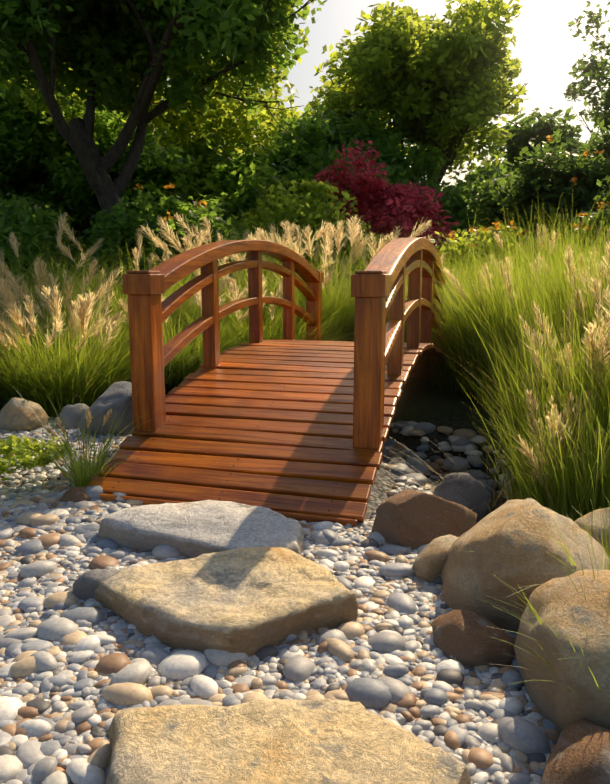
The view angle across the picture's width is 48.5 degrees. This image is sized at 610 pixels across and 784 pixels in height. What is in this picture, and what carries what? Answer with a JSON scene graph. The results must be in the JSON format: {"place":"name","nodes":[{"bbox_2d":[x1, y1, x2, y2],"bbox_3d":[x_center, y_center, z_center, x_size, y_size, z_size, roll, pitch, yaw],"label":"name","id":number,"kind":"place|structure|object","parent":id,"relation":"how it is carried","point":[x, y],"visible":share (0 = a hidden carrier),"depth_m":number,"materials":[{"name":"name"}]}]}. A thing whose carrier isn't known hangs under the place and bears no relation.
{"place":"outdoors","nodes":[
{"label":"outdoors","id":0,"kind":"place"},
{"bbox_2d":[1,378,519,720],"bbox_3d":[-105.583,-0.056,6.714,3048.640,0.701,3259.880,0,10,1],"label":"ground","id":1,"kind":"structure","parent":0,"point":[420,400],"depth_m":5.18,"materials":[{"name":"grey gravel"}]},
{"bbox_2d":[0,397,47,431],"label":"boulder","id":2,"kind":"object","parent":1,"relation":"on","point":[13,410],"visible":0.71,"depth_m":4.44,"materials":[{"name":"beige stone"}]},
{"bbox_2d":[0,171,76,242],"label":"hedge","id":3,"kind":"object","parent":1,"relation":"on","point":[48,205],"depth_m":12.42,"materials":[{"name":"green plant"}]},
{"bbox_2d":[0,191,92,295],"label":"hedge","id":4,"kind":"object","parent":1,"relation":"on","point":[30,226],"visible":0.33,"depth_m":8.91,"materials":[{"name":"green plant"}]},
{"bbox_2d":[56,403,89,429],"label":"boulder","id":5,"kind":"object","parent":1,"relation":"on","point":[68,413],"visible":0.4,"depth_m":4.53,"materials":[{"name":"grey stone"}]},
{"bbox_2d":[1,85,156,198],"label":"tree","id":6,"kind":"object","parent":1,"relation":"on","point":[25,182],"depth_m":14.68,"materials":[{"name":"green plant"}]},
{"bbox_2d":[0,66,199,255],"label":"hedge","id":7,"kind":"object","parent":1,"relation":"on","point":[37,144],"visible":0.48,"depth_m":13.61,"materials":[{"name":"green plant"}]},
{"bbox_2d":[79,381,133,435],"bbox_3d":[-1.248,0.148,4.452,0.448,0.422,0.363,0,10,1],"label":"boulder","id":8,"kind":"object","parent":1,"relation":"on","point":[118,395],"visible":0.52,"depth_m":4.31,"materials":[{"name":"grey stone"}]},
{"bbox_2d":[0,0,326,220],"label":"tree","id":9,"kind":"object","parent":1,"relation":"on","point":[17,21],"depth_m":9.47,"materials":[{"name":"green plant"}]},
{"bbox_2d":[0,0,312,156],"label":"tree leaves","id":10,"kind":"object","parent":9,"relation":"attached to","point":[235,111],"visible":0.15,"depth_m":11.53,"materials":[{"name":"green plant"}]},
{"bbox_2d":[72,183,279,297],"bbox_3d":[-1.943,-1.755,9.485,3.708,2.138,2.499,0,10,1],"label":"hedge","id":11,"kind":"object","parent":1,"relation":"on","point":[124,222],"depth_m":8.90,"materials":[{"name":"green plant"}]},
{"bbox_2d":[144,51,310,210],"bbox_3d":[-1.975,-5.190,16.665,7.619,6.174,5.015,-4,11,-22],"label":"tree","id":12,"kind":"object","parent":1,"relation":"on","point":[206,158],"visible":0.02,"depth_m":15.89,"materials":[{"name":"green plant"}]},
{"bbox_2d":[0,417,559,783],"bbox_3d":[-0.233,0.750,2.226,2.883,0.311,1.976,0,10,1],"label":"pebbles","id":13,"kind":"object","parent":1,"relation":"on","point":[386,693],"visible":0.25,"depth_m":1.80,"materials":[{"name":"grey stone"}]},
{"bbox_2d":[0,435,71,480],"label":"groundcover plant","id":14,"kind":"object","parent":13,"relation":"on","point":[24,459],"visible":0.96,"depth_m":3.22,"materials":[{"name":"green plant"}]},
{"bbox_2d":[60,487,90,502],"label":"path rock","id":15,"kind":"object","parent":13,"relation":"on","point":[76,494],"visible":0.65,"depth_m":3.04,"materials":[{"name":"brown stone"}]},
{"bbox_2d":[72,568,119,600],"bbox_3d":[-0.660,0.631,2.179,0.176,0.138,0.138,0,10,1],"label":"rock","id":16,"kind":"object","parent":13,"relation":"on","point":[85,584],"visible":0.4,"depth_m":2.12,"materials":[{"name":"grey stone"}]},
{"bbox_2d":[98,500,303,557],"bbox_3d":[-0.354,0.538,2.648,0.829,0.165,0.454,4,11,22],"label":"stepping stone","id":17,"kind":"object","parent":13,"relation":"on","point":[195,529],"visible":0.69,"depth_m":2.54,"materials":[{"name":"grey stone"}]},
{"bbox_2d":[94,547,357,656],"bbox_3d":[-0.248,0.638,2.094,0.674,0.175,0.576,-6,12,-32],"label":"stepping stone","id":18,"kind":"object","parent":13,"relation":"on","point":[249,601],"visible":0.73,"depth_m":1.99,"materials":[{"name":"stone"}]},
{"bbox_2d":[87,238,446,526],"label":"bridge","id":19,"kind":"structure","parent":13,"relation":"on","point":[288,425],"depth_m":3.44,"materials":[{"name":"brown wood"}]},
{"bbox_2d":[105,699,470,783],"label":"stepping stone","id":20,"kind":"object","parent":13,"relation":"on","point":[286,741],"visible":1,"depth_m":1.35,"materials":[{"name":"stone"}]},
{"bbox_2d":[372,489,476,549],"bbox_3d":[0.467,0.539,2.704,0.358,0.317,0.409,7,13,35],"label":"boulder","id":21,"kind":"object","parent":13,"relation":"on","point":[413,519],"visible":0.69,"depth_m":2.60,"materials":[{"name":"brown stone"}]},
{"bbox_2d":[412,535,458,581],"bbox_3d":[0.487,0.591,2.356,0.244,0.169,0.170,-2,10,-12],"label":"tan boulder","id":22,"kind":"object","parent":13,"relation":"on","point":[429,562],"visible":0.48,"depth_m":2.29,"materials":[{"name":"beige stone"}]},
{"bbox_2d":[432,610,515,666],"bbox_3d":[0.446,0.688,1.853,0.252,0.148,0.153,8,13,38],"label":"tan boulder","id":23,"kind":"object","parent":13,"relation":"on","point":[462,637],"visible":0.81,"depth_m":1.81,"materials":[{"name":"brown stone"}]},
{"bbox_2d":[440,498,609,631],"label":"tan boulder","id":24,"kind":"object","parent":13,"relation":"on","point":[501,543],"visible":0.79,"depth_m":1.97,"materials":[{"name":"beige stone"}]},
{"bbox_2d":[514,570,609,732],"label":"grey boulder","id":25,"kind":"object","parent":13,"relation":"on","point":[558,702],"visible":0.75,"depth_m":1.53,"materials":[{"name":"beige stone"}]},
{"bbox_2d":[540,718,609,783],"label":"brown boulder","id":26,"kind":"object","parent":13,"relation":"on","point":[580,753],"visible":1,"depth_m":1.30,"materials":[{"name":"brown stone"}]},
{"bbox_2d":[225,178,380,288],"bbox_3d":[-0.146,-2.130,10.612,3.464,2.340,2.850,0,10,1],"label":"hedge","id":27,"kind":"object","parent":1,"relation":"on","point":[295,210],"visible":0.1,"depth_m":10.11,"materials":[{"name":"green plant"}]},
{"bbox_2d":[0,187,609,693],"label":"grass","id":28,"kind":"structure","parent":1,"relation":"on","point":[62,365],"depth_m":5.13,"materials":[{"name":"green plant"}]},
{"bbox_2d":[0,212,609,512],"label":"grass plumes","id":29,"kind":"object","parent":28,"relation":"on","point":[6,286],"depth_m":5.76,"materials":[{"name":"beige plant"}]},
{"bbox_2d":[0,214,609,674],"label":"dry grass stalks","id":30,"kind":"object","parent":1,"relation":"on","point":[502,494],"depth_m":4.88,"materials":[{"name":"beige plant"}]},
{"bbox_2d":[209,143,407,229],"bbox_3d":[0.563,-3.119,13.142,5.465,3.213,3.434,0,10,1],"label":"hedge","id":31,"kind":"object","parent":1,"relation":"on","point":[245,197],"visible":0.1,"depth_m":12.49,"materials":[{"name":"green plant"}]},
{"bbox_2d":[206,104,452,200],"bbox_3d":[0.559,-3.836,14.855,5.202,4.436,4.469,0,10,1],"label":"hedge","id":32,"kind":"object","parent":1,"relation":"on","point":[313,132],"visible":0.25,"depth_m":13.85,"materials":[{"name":"green plant"}]},
{"bbox_2d":[314,139,459,269],"bbox_3d":[1.216,-2.785,11.818,3.404,3.114,2.868,0,10,1],"label":"red shrub","id":33,"kind":"object","parent":1,"relation":"on","point":[381,206],"visible":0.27,"depth_m":11.37,"materials":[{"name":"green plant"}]},
{"bbox_2d":[382,457,406,464],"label":"pebble","id":34,"kind":"object","parent":1,"relation":"on","point":[387,460],"visible":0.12,"depth_m":4.53,"materials":[{"name":"grey stone"}]},
{"bbox_2d":[307,0,529,188],"bbox_3d":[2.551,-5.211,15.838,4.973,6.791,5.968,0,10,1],"label":"tree","id":35,"kind":"object","parent":1,"relation":"on","point":[369,65],"depth_m":13.90,"materials":[{"name":"green plant"}]},
{"bbox_2d":[380,421,516,499],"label":"creek pebbles","id":36,"kind":"object","parent":1,"relation":"on","point":[458,439],"visible":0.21,"depth_m":4.85,"materials":[{"name":"grey stone"}]},
{"bbox_2d":[433,472,492,523],"bbox_3d":[0.792,0.575,3.526,0.356,0.317,0.337,0,10,1],"label":"creek boulder","id":37,"kind":"object","parent":36,"relation":"on","point":[468,491],"visible":0.52,"depth_m":3.43,"materials":[{"name":"grey stone"}]},
{"bbox_2d":[422,165,516,238],"bbox_3d":[3.647,-3.127,13.978,5.508,2.946,3.519,0,10,1],"label":"hedge","id":38,"kind":"object","parent":1,"relation":"on","point":[452,199],"visible":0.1,"depth_m":13.26,"materials":[{"name":"green plant"}]},
{"bbox_2d":[441,150,515,191],"bbox_3d":[8.195,-7.272,29.086,7.529,6.155,7.008,0,10,1],"label":"tree","id":39,"kind":"object","parent":1,"relation":"on","point":[503,161],"depth_m":27.59,"materials":[{"name":"green plant"}]},
{"bbox_2d":[477,480,506,509],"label":"rock","id":40,"kind":"object","parent":1,"relation":"on","point":[491,490],"visible":0.21,"depth_m":4.03,"materials":[{"name":"grey stone"}]},
{"bbox_2d":[430,221,563,277],"bbox_3d":[2.716,-1.516,9.413,2.991,1.629,2.247,0,10,1],"label":"yellow shrub","id":41,"kind":"object","parent":1,"relation":"on","point":[457,246],"depth_m":8.99,"materials":[{"name":"plant"}]},
{"bbox_2d":[439,119,609,265],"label":"hedge","id":42,"kind":"object","parent":1,"relation":"on","point":[545,178],"depth_m":10.39,"materials":[{"name":"green plant"}]},
{"bbox_2d":[464,106,604,186],"bbox_3d":[6.801,-4.940,18.311,7.133,5.056,4.259,0,10,1],"label":"hedge","id":43,"kind":"object","parent":1,"relation":"on","point":[524,131],"visible":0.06,"depth_m":17.45,"materials":[{"name":"green plant"}]},
{"bbox_2d":[546,174,609,259],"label":"orange shrub","id":44,"kind":"object","parent":1,"relation":"on","point":[599,218],"depth_m":8.50,"materials":[{"name":"plant"}]},
{"bbox_2d":[574,507,609,555],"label":"tan boulder","id":45,"kind":"object","parent":1,"relation":"on","point":[597,518],"visible":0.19,"depth_m":2.31,"materials":[{"name":"beige stone"}]},
{"bbox_2d":[156,0,609,187],"label":"sky","id":46,"kind":"structure","parent":0,"point":[543,35],"materials":[{"name":"white"}]},
{"bbox_2d":[542,1,609,142],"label":"tree","id":47,"kind":"object","parent":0,"point":[591,71],"depth_m":24.81,"materials":[{"name":"green plant"}]}
]}

